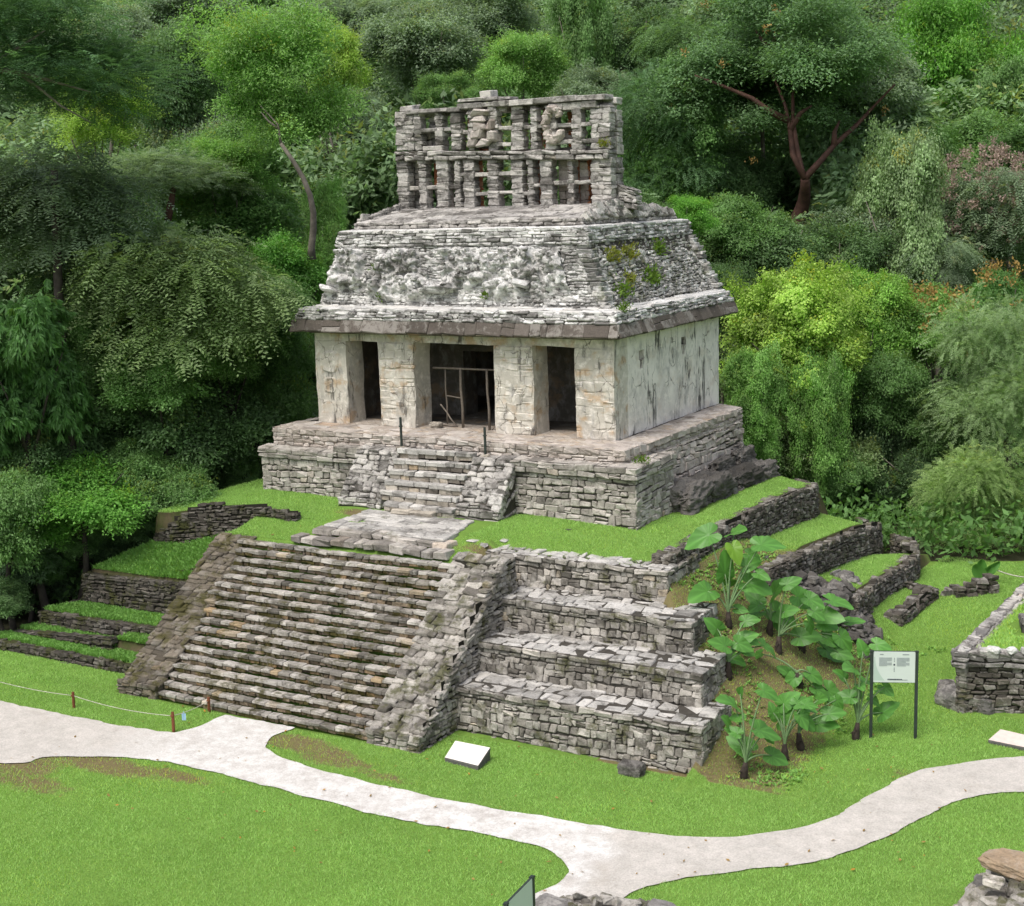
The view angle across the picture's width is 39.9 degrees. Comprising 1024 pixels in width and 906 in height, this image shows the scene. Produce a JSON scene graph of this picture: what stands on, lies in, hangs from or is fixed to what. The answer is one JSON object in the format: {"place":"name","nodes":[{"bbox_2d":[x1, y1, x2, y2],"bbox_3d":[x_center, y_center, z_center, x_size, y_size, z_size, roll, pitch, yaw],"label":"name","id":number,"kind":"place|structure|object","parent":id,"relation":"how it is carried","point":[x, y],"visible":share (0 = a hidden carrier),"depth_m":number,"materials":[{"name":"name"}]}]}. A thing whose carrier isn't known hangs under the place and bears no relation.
{"place":"outdoors","nodes":[
{"label":"outdoors","id":0,"kind":"place"},
{"bbox_2d":[0,104,1023,905],"bbox_3d":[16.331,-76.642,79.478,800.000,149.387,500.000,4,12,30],"label":"ground","id":1,"kind":"structure","parent":0,"point":[812,740],"depth_m":33.26,"materials":[{"name":"plant"}]},
{"bbox_2d":[0,574,35,630],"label":"jungle tree","id":2,"kind":"object","parent":1,"relation":"on","point":[11,602],"visible":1,"depth_m":45.95,"materials":[{"name":"green plant"}]},
{"bbox_2d":[0,458,62,629],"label":"jungle tree","id":3,"kind":"object","parent":1,"relation":"on","point":[19,493],"visible":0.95,"depth_m":45.66,"materials":[{"name":"green plant"}]},
{"bbox_2d":[0,421,79,606],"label":"jungle tree","id":4,"kind":"object","parent":1,"relation":"on","point":[46,451],"visible":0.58,"depth_m":47.50,"materials":[{"name":"green plant"}]},
{"bbox_2d":[0,542,81,617],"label":"jungle tree","id":5,"kind":"object","parent":1,"relation":"on","point":[30,580],"visible":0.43,"depth_m":48.10,"materials":[{"name":"green plant"}]},
{"bbox_2d":[0,278,98,609],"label":"jungle tree","id":6,"kind":"object","parent":1,"relation":"on","point":[37,361],"visible":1,"depth_m":46.48,"materials":[{"name":"green plant"}]},
{"bbox_2d":[15,445,153,597],"bbox_3d":[-14.770,3.009,48.034,5.882,6.157,6.025,-3,10,-7],"label":"jungle tree","id":7,"kind":"object","parent":1,"relation":"on","point":[90,494],"visible":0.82,"depth_m":46.97,"materials":[{"name":"green plant"}]},
{"bbox_2d":[0,140,180,554],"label":"jungle tree","id":8,"kind":"object","parent":1,"relation":"on","point":[26,202],"visible":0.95,"depth_m":48.30,"materials":[{"name":"green plant"}]},
{"bbox_2d":[64,292,127,566],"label":"jungle tree","id":9,"kind":"object","parent":1,"relation":"on","point":[79,335],"visible":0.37,"depth_m":48.82,"materials":[{"name":"green plant"}]},
{"bbox_2d":[47,376,156,561],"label":"jungle tree","id":10,"kind":"object","parent":1,"relation":"on","point":[106,422],"visible":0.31,"depth_m":49.52,"materials":[{"name":"green plant"}]},
{"bbox_2d":[0,0,209,580],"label":"jungle tree","id":11,"kind":"object","parent":1,"relation":"on","point":[109,62],"visible":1,"depth_m":47.02,"materials":[{"name":"green plant"}]},
{"bbox_2d":[48,0,167,162],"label":"jungle tree","id":12,"kind":"object","parent":1,"relation":"on","point":[144,24],"visible":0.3,"depth_m":77.03,"materials":[{"name":"green plant"}]},
{"bbox_2d":[44,68,172,163],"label":"jungle tree","id":13,"kind":"object","parent":1,"relation":"on","point":[73,124],"visible":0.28,"depth_m":61.98,"materials":[{"name":"green plant"}]},
{"bbox_2d":[0,530,230,662],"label":"ground cover","id":14,"kind":"object","parent":1,"relation":"on","point":[169,559],"visible":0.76,"depth_m":45.59,"materials":[{"name":"green plant"}]},
{"bbox_2d":[97,433,184,495],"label":"jungle tree","id":15,"kind":"object","parent":1,"relation":"on","point":[119,451],"visible":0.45,"depth_m":49.00,"materials":[{"name":"green plant"}]},
{"bbox_2d":[91,331,224,458],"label":"jungle tree","id":16,"kind":"object","parent":1,"relation":"on","point":[157,388],"visible":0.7,"depth_m":48.26,"materials":[{"name":"green plant"}]},
{"bbox_2d":[101,440,221,532],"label":"jungle tree","id":17,"kind":"object","parent":1,"relation":"on","point":[185,485],"visible":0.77,"depth_m":48.16,"materials":[{"name":"green plant"}]},
{"bbox_2d":[13,216,319,455],"bbox_3d":[-11.627,-1.435,50.211,11.244,13.831,9.333,4,12,30],"label":"jungle tree","id":18,"kind":"object","parent":1,"relation":"on","point":[174,286],"visible":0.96,"depth_m":48.06,"materials":[{"name":"green plant"}]},
{"bbox_2d":[130,2,233,131],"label":"jungle tree","id":19,"kind":"object","parent":1,"relation":"on","point":[185,110],"visible":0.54,"depth_m":70.74,"materials":[{"name":"green plant"}]},
{"bbox_2d":[86,139,280,203],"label":"jungle tree","id":20,"kind":"object","parent":1,"relation":"on","point":[157,170],"visible":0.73,"depth_m":56.87,"materials":[{"name":"green plant"}]},
{"bbox_2d":[128,91,245,214],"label":"jungle tree","id":21,"kind":"object","parent":1,"relation":"on","point":[166,135],"visible":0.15,"depth_m":71.51,"materials":[{"name":"green plant"}]},
{"bbox_2d":[134,0,247,121],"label":"jungle tree","id":22,"kind":"object","parent":1,"relation":"on","point":[165,9],"visible":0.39,"depth_m":81.67,"materials":[{"name":"green plant"}]},
{"bbox_2d":[104,375,290,478],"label":"jungle tree","id":23,"kind":"object","parent":1,"relation":"on","point":[200,435],"visible":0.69,"depth_m":50.41,"materials":[{"name":"green plant"}]},
{"bbox_2d":[152,129,284,254],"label":"jungle tree","id":24,"kind":"object","parent":1,"relation":"on","point":[221,150],"visible":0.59,"depth_m":59.19,"materials":[{"name":"green plant"}]},
{"bbox_2d":[154,118,291,171],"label":"jungle tree","id":25,"kind":"object","parent":1,"relation":"on","point":[225,129],"visible":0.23,"depth_m":67.07,"materials":[{"name":"green plant"}]},
{"bbox_2d":[160,164,307,257],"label":"jungle tree","id":26,"kind":"object","parent":1,"relation":"on","point":[256,212],"visible":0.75,"depth_m":59.56,"materials":[{"name":"green plant"}]},
{"bbox_2d":[205,451,262,490],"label":"jungle tree","id":27,"kind":"object","parent":1,"relation":"on","point":[227,480],"visible":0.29,"depth_m":52.27,"materials":[{"name":"green plant"}]},
{"bbox_2d":[186,291,292,482],"bbox_3d":[-10.335,-0.707,52.338,4.429,11.534,5.648,4,12,30],"label":"jungle tree","id":28,"kind":"object","parent":1,"relation":"on","point":[229,370],"visible":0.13,"depth_m":51.21,"materials":[{"name":"green plant"}]},
{"bbox_2d":[195,340,285,412],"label":"jungle tree","id":29,"kind":"object","parent":1,"relation":"on","point":[250,384],"visible":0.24,"depth_m":52.88,"materials":[{"name":"green plant"}]},
{"bbox_2d":[196,356,317,463],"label":"jungle tree","id":30,"kind":"object","parent":1,"relation":"on","point":[290,399],"visible":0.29,"depth_m":54.42,"materials":[{"name":"green plant"}]},
{"bbox_2d":[219,260,320,477],"bbox_3d":[-9.873,-1.464,54.810,6.356,12.189,5.758,-6,11,-22],"label":"jungle tree","id":31,"kind":"object","parent":1,"relation":"on","point":[294,337],"visible":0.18,"depth_m":53.63,"materials":[{"name":"green plant"}]},
{"bbox_2d":[169,0,377,259],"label":"jungle tree","id":32,"kind":"object","parent":1,"relation":"on","point":[254,52],"visible":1,"depth_m":56.28,"materials":[{"name":"green plant"}]},
{"bbox_2d":[243,220,333,306],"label":"jungle tree","id":33,"kind":"object","parent":1,"relation":"on","point":[288,258],"visible":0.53,"depth_m":56.92,"materials":[{"name":"green plant"}]},
{"bbox_2d":[296,164,349,299],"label":"jungle tree","id":34,"kind":"object","parent":1,"relation":"on","point":[330,205],"visible":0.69,"depth_m":58.33,"materials":[{"name":"green plant"}]},
{"bbox_2d":[299,12,376,175],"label":"jungle tree","id":35,"kind":"object","parent":1,"relation":"on","point":[350,68],"visible":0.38,"depth_m":69.46,"materials":[{"name":"green plant"}]},
{"bbox_2d":[289,0,437,90],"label":"jungle tree","id":36,"kind":"object","parent":1,"relation":"on","point":[347,15],"visible":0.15,"depth_m":88.33,"materials":[{"name":"green plant"}]},
{"bbox_2d":[0,501,731,773],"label":"stepped pyramid","id":37,"kind":"object","parent":1,"relation":"on","point":[603,657],"visible":0.9,"depth_m":38.25,"materials":[{"name":"stone"}]},
{"bbox_2d":[257,90,743,530],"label":"stone temple","id":38,"kind":"structure","parent":37,"relation":"on","point":[593,390],"depth_m":46.30,"materials":[{"name":"grey stone"}]},
{"bbox_2d":[356,0,489,118],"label":"jungle tree","id":39,"kind":"object","parent":1,"relation":"on","point":[409,41],"visible":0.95,"depth_m":82.31,"materials":[{"name":"green plant"}]},
{"bbox_2d":[408,67,489,131],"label":"jungle tree","id":40,"kind":"object","parent":1,"relation":"on","point":[434,86],"visible":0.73,"depth_m":79.17,"materials":[{"name":"green plant"}]},
{"bbox_2d":[445,741,490,769],"bbox_3d":[-1.118,7.504,34.755,1.080,0.440,0.664,4,12,30],"label":"stone tablet","id":41,"kind":"object","parent":1,"relation":"on","point":[472,756],"visible":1,"depth_m":34.69,"materials":[{"name":"stone"}]},
{"bbox_2d":[416,0,549,64],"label":"jungle tree","id":42,"kind":"object","parent":1,"relation":"on","point":[491,16],"visible":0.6,"depth_m":89.75,"materials":[{"name":"green plant"}]},
{"bbox_2d":[0,0,1023,404],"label":"forest","id":43,"kind":"object","parent":1,"relation":"on","point":[830,178],"visible":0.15,"depth_m":76.89,"materials":[{"name":"green plant"}]},
{"bbox_2d":[15,274,1023,615],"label":"undergrowth","id":44,"kind":"object","parent":1,"relation":"on","point":[887,514],"visible":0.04,"depth_m":51.57,"materials":[{"name":"green plant"}]},
{"bbox_2d":[466,23,574,135],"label":"jungle tree","id":45,"kind":"object","parent":1,"relation":"on","point":[525,63],"visible":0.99,"depth_m":78.64,"materials":[{"name":"green plant"}]},
{"bbox_2d":[539,0,616,127],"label":"jungle tree","id":46,"kind":"object","parent":1,"relation":"on","point":[586,22],"visible":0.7,"depth_m":83.11,"materials":[{"name":"green plant"}]},
{"bbox_2d":[539,57,635,144],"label":"jungle tree","id":47,"kind":"object","parent":1,"relation":"on","point":[585,81],"visible":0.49,"depth_m":76.96,"materials":[{"name":"green plant"}]},
{"bbox_2d":[595,0,679,95],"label":"jungle tree","id":48,"kind":"object","parent":1,"relation":"on","point":[623,39],"visible":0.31,"depth_m":84.60,"materials":[{"name":"green plant"}]},
{"bbox_2d":[567,43,750,206],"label":"jungle tree","id":49,"kind":"object","parent":1,"relation":"on","point":[634,133],"visible":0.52,"depth_m":72.25,"materials":[{"name":"green plant"}]},
{"bbox_2d":[630,34,728,250],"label":"jungle tree","id":50,"kind":"object","parent":1,"relation":"on","point":[706,124],"visible":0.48,"depth_m":72.22,"materials":[{"name":"green plant"}]},
{"bbox_2d":[621,8,743,237],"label":"jungle tree","id":51,"kind":"object","parent":1,"relation":"on","point":[674,37],"visible":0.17,"depth_m":76.96,"materials":[{"name":"green plant"}]},
{"bbox_2d":[665,191,722,241],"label":"jungle tree","id":52,"kind":"object","parent":1,"relation":"on","point":[694,211],"visible":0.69,"depth_m":61.23,"materials":[{"name":"green plant"}]},
{"bbox_2d":[668,445,780,514],"bbox_3d":[7.022,1.000,46.724,1.364,1.626,8.107,4,12,30],"label":"masonry slump","id":53,"kind":"object","parent":1,"relation":"on","point":[740,468],"visible":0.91,"depth_m":45.63,"materials":[{"name":"stone"}]},
{"bbox_2d":[651,478,819,564],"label":"retaining wall","id":54,"kind":"structure","parent":1,"relation":"on","point":[770,515],"depth_m":44.10,"materials":[{"name":"stone"}]},
{"bbox_2d":[685,522,786,629],"bbox_3d":[5.829,3.279,37.458,2.725,2.842,1.424,-3,10,-7],"label":"elephant ear plant","id":55,"kind":"object","parent":1,"relation":"on","point":[701,536],"visible":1,"depth_m":37.16,"materials":[{"name":"green plant"}]},
{"bbox_2d":[703,614,775,680],"bbox_3d":[5.824,4.975,35.943,2.021,1.690,0.898,-5,11,-15],"label":"elephant ear plant","id":56,"kind":"object","parent":1,"relation":"on","point":[745,640],"visible":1,"depth_m":35.87,"materials":[{"name":"green plant"}]},
{"bbox_2d":[691,133,788,218],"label":"jungle tree","id":57,"kind":"object","parent":1,"relation":"on","point":[749,176],"visible":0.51,"depth_m":74.67,"materials":[{"name":"green plant"}]},
{"bbox_2d":[693,188,801,278],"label":"jungle tree","id":58,"kind":"object","parent":1,"relation":"on","point":[735,214],"visible":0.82,"depth_m":64.66,"materials":[{"name":"green plant"}]},
{"bbox_2d":[715,682,788,779],"bbox_3d":[5.615,6.595,33.304,1.544,2.393,1.202,4,12,30],"label":"elephant ear plant","id":59,"kind":"object","parent":1,"relation":"on","point":[742,745],"visible":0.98,"depth_m":33.24,"materials":[{"name":"green plant"}]},
{"bbox_2d":[718,332,798,464],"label":"jungle tree","id":60,"kind":"object","parent":1,"relation":"on","point":[750,382],"visible":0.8,"depth_m":55.28,"materials":[{"name":"green plant"}]},
{"bbox_2d":[699,211,840,409],"bbox_3d":[11.802,-6.223,66.880,6.939,10.366,5.881,4,12,30],"label":"jungle tree","id":61,"kind":"object","parent":1,"relation":"on","point":[779,254],"visible":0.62,"depth_m":64.69,"materials":[{"name":"green plant"}]},
{"bbox_2d":[744,578,795,636],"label":"elephant ear plant","id":62,"kind":"object","parent":1,"relation":"on","point":[755,607],"visible":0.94,"depth_m":37.97,"materials":[{"name":"green plant"}]},
{"bbox_2d":[710,25,830,213],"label":"jungle tree","id":63,"kind":"object","parent":1,"relation":"on","point":[760,95],"visible":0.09,"depth_m":74.63,"materials":[{"name":"green plant"}]},
{"bbox_2d":[630,0,924,224],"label":"jungle tree","id":64,"kind":"object","parent":1,"relation":"on","point":[819,54],"visible":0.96,"depth_m":69.46,"materials":[{"name":"green plant"}]},
{"bbox_2d":[768,691,818,760],"bbox_3d":[6.844,6.716,34.249,1.219,1.770,0.665,1,11,18],"label":"elephant ear plant","id":65,"kind":"object","parent":1,"relation":"on","point":[789,703],"visible":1,"depth_m":34.20,"materials":[{"name":"green plant"}]},
{"bbox_2d":[755,649,839,701],"bbox_3d":[7.452,5.891,36.579,2.318,1.615,0.579,-1,10,2],"label":"elephant ear plant","id":66,"kind":"object","parent":1,"relation":"on","point":[792,676],"visible":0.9,"depth_m":36.46,"materials":[{"name":"green plant"}]},
{"bbox_2d":[773,576,824,655],"bbox_3d":[7.653,4.350,37.383,1.412,2.207,0.920,-5,11,-19],"label":"elephant ear plant","id":67,"kind":"object","parent":1,"relation":"on","point":[805,599],"visible":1,"depth_m":37.46,"materials":[{"name":"green plant"}]},
{"bbox_2d":[717,248,885,418],"bbox_3d":[11.713,-2.517,58.200,7.392,11.686,5.789,4,12,30],"label":"jungle tree","id":68,"kind":"object","parent":1,"relation":"on","point":[792,305],"visible":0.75,"depth_m":56.51,"materials":[{"name":"green plant"}]},
{"bbox_2d":[670,542,945,789],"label":"slope weeds","id":69,"kind":"object","parent":1,"relation":"on","point":[784,777],"visible":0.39,"depth_m":36.57,"materials":[{"name":"green plant"}]},
{"bbox_2d":[753,517,882,586],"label":"retaining wall","id":70,"kind":"structure","parent":1,"relation":"on","point":[865,538],"depth_m":44.77,"materials":[{"name":"stone"}]},
{"bbox_2d":[784,333,857,500],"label":"jungle tree","id":71,"kind":"object","parent":1,"relation":"on","point":[820,423],"visible":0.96,"depth_m":55.76,"materials":[{"name":"green plant"}]},
{"bbox_2d":[795,693,846,750],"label":"elephant ear plant","id":72,"kind":"object","parent":1,"relation":"on","point":[825,722],"visible":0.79,"depth_m":34.75,"materials":[{"name":"green plant"}]},
{"bbox_2d":[763,554,882,659],"bbox_3d":[9.316,4.477,41.431,3.892,2.791,3.168,4,12,30],"label":"rubble heap","id":73,"kind":"object","parent":1,"relation":"on","point":[866,631],"visible":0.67,"depth_m":41.40,"materials":[{"name":"stone"}]},
{"bbox_2d":[759,404,891,481],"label":"jungle tree","id":74,"kind":"object","parent":1,"relation":"on","point":[786,464],"visible":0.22,"depth_m":57.03,"materials":[{"name":"green plant"}]},
{"bbox_2d":[798,593,865,662],"bbox_3d":[8.681,4.798,38.327,1.510,2.011,1.423,4,12,30],"label":"elephant ear plant","id":75,"kind":"object","parent":1,"relation":"on","point":[836,647],"visible":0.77,"depth_m":37.99,"materials":[{"name":"green plant"}]},
{"bbox_2d":[806,448,883,513],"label":"jungle tree","id":76,"kind":"object","parent":1,"relation":"on","point":[837,487],"visible":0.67,"depth_m":56.50,"materials":[{"name":"green plant"}]},
{"bbox_2d":[800,211,902,278],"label":"jungle tree","id":77,"kind":"object","parent":1,"relation":"on","point":[858,243],"visible":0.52,"depth_m":65.44,"materials":[{"name":"green plant"}]},
{"bbox_2d":[798,193,913,269],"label":"jungle tree","id":78,"kind":"object","parent":1,"relation":"on","point":[848,213],"visible":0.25,"depth_m":66.43,"materials":[{"name":"green plant"}]},
{"bbox_2d":[832,637,899,740],"bbox_3d":[8.870,5.930,35.485,1.716,2.735,0.846,-6,11,-20],"label":"elephant ear plant","id":79,"kind":"object","parent":1,"relation":"on","point":[885,710],"visible":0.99,"depth_m":35.39,"materials":[{"name":"green plant"}]},
{"bbox_2d":[829,255,922,493],"bbox_3d":[15.507,-3.201,60.732,3.448,10.629,4.822,-11,14,-41],"label":"jungle tree","id":80,"kind":"object","parent":1,"relation":"on","point":[888,292],"visible":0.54,"depth_m":58.92,"materials":[{"name":"green plant"}]},
{"bbox_2d":[816,33,938,133],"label":"jungle tree","id":81,"kind":"object","parent":1,"relation":"on","point":[901,79],"visible":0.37,"depth_m":75.86,"materials":[{"name":"green plant"}]},
{"bbox_2d":[848,533,920,613],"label":"retaining wall","id":82,"kind":"structure","parent":1,"relation":"on","point":[876,591],"depth_m":45.65,"materials":[{"name":"stone"}]},
{"bbox_2d":[846,387,932,495],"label":"jungle tree","id":83,"kind":"object","parent":1,"relation":"on","point":[896,440],"visible":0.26,"depth_m":58.70,"materials":[{"name":"green plant"}]},
{"bbox_2d":[846,340,936,511],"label":"jungle tree","id":84,"kind":"object","parent":1,"relation":"on","point":[887,384],"visible":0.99,"depth_m":57.71,"materials":[{"name":"green plant"}]},
{"bbox_2d":[869,650,918,738],"bbox_3d":[9.529,6.084,35.181,1.179,2.400,0.075,0,10,8],"label":"information sign","id":85,"kind":"object","parent":1,"relation":"on","point":[893,666],"visible":1,"depth_m":35.04,"materials":[{"name":"green paint"}]},
{"bbox_2d":[845,106,954,294],"bbox_3d":[18.481,-8.796,66.733,3.836,15.134,5.612,-11,14,-42],"label":"jungle tree","id":86,"kind":"object","parent":1,"relation":"on","point":[906,184],"visible":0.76,"depth_m":64.89,"materials":[{"name":"green plant"}]},
{"bbox_2d":[858,442,947,517],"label":"jungle tree","id":87,"kind":"object","parent":1,"relation":"on","point":[910,459],"visible":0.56,"depth_m":57.30,"materials":[{"name":"green plant"}]},
{"bbox_2d":[883,580,938,626],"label":"retaining wall","id":88,"kind":"structure","parent":1,"relation":"on","point":[911,608],"depth_m":44.32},
{"bbox_2d":[868,272,987,388],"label":"jungle tree","id":89,"kind":"object","parent":1,"relation":"on","point":[921,321],"visible":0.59,"depth_m":58.73,"materials":[{"name":"green plant"}]},
{"bbox_2d":[895,232,988,384],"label":"jungle tree","id":90,"kind":"object","parent":1,"relation":"on","point":[958,273],"visible":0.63,"depth_m":64.70,"materials":[{"name":"green plant"}]},
{"bbox_2d":[899,378,999,509],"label":"jungle tree","id":91,"kind":"object","parent":1,"relation":"on","point":[939,444],"visible":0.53,"depth_m":57.20,"materials":[{"name":"green plant"}]},
{"bbox_2d":[880,0,1023,121],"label":"jungle tree","id":92,"kind":"object","parent":1,"relation":"on","point":[950,45],"visible":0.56,"depth_m":83.72,"materials":[{"name":"green plant"}]},
{"bbox_2d":[905,427,1023,552],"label":"jungle tree","id":93,"kind":"object","parent":1,"relation":"on","point":[973,460],"visible":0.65,"depth_m":52.28,"materials":[{"name":"green plant"}]},
{"bbox_2d":[906,280,1023,485],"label":"jungle tree","id":94,"kind":"object","parent":1,"relation":"on","point":[1004,411],"visible":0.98,"depth_m":54.60,"materials":[{"name":"green plant"}]},
{"bbox_2d":[927,103,1023,174],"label":"jungle tree","id":95,"kind":"object","parent":1,"relation":"on","point":[986,120],"visible":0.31,"depth_m":73.56,"materials":[{"name":"green plant"}]},
{"bbox_2d":[935,135,1023,376],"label":"jungle tree","id":96,"kind":"object","parent":1,"relation":"on","point":[985,204],"visible":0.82,"depth_m":66.30,"materials":[{"name":"green plant"}]},
{"bbox_2d":[950,583,1023,713],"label":"stone platform","id":97,"kind":"structure","parent":1,"relation":"on","point":[987,657],"depth_m":36.55,"materials":[{"name":"stone"}]},
{"bbox_2d":[953,869,1023,905],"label":"rubble wall","id":98,"kind":"structure","parent":1,"relation":"on","point":[996,889],"depth_m":25.46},
{"bbox_2d":[978,848,1023,881],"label":"rock","id":99,"kind":"object","parent":98,"relation":"on","point":[1007,863],"visible":1,"depth_m":25.79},
{"bbox_2d":[959,255,1023,447],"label":"jungle tree","id":100,"kind":"object","parent":1,"relation":"on","point":[994,280],"visible":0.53,"depth_m":61.17,"materials":[{"name":"green plant"}]},
{"bbox_2d":[968,45,1023,284],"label":"jungle tree","id":101,"kind":"object","parent":1,"relation":"on","point":[1013,68],"visible":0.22,"depth_m":78.54,"materials":[{"name":"green plant"}]},
{"bbox_2d":[974,121,1023,342],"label":"jungle tree","id":102,"kind":"object","parent":1,"relation":"on","point":[1008,136],"visible":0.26,"depth_m":70.95,"materials":[{"name":"green plant"}]},
{"bbox_2d":[0,701,1023,898],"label":"path","id":103,"kind":"structure","parent":0,"point":[610,860],"depth_m":31.99,"materials":[{"name":"concrete"}]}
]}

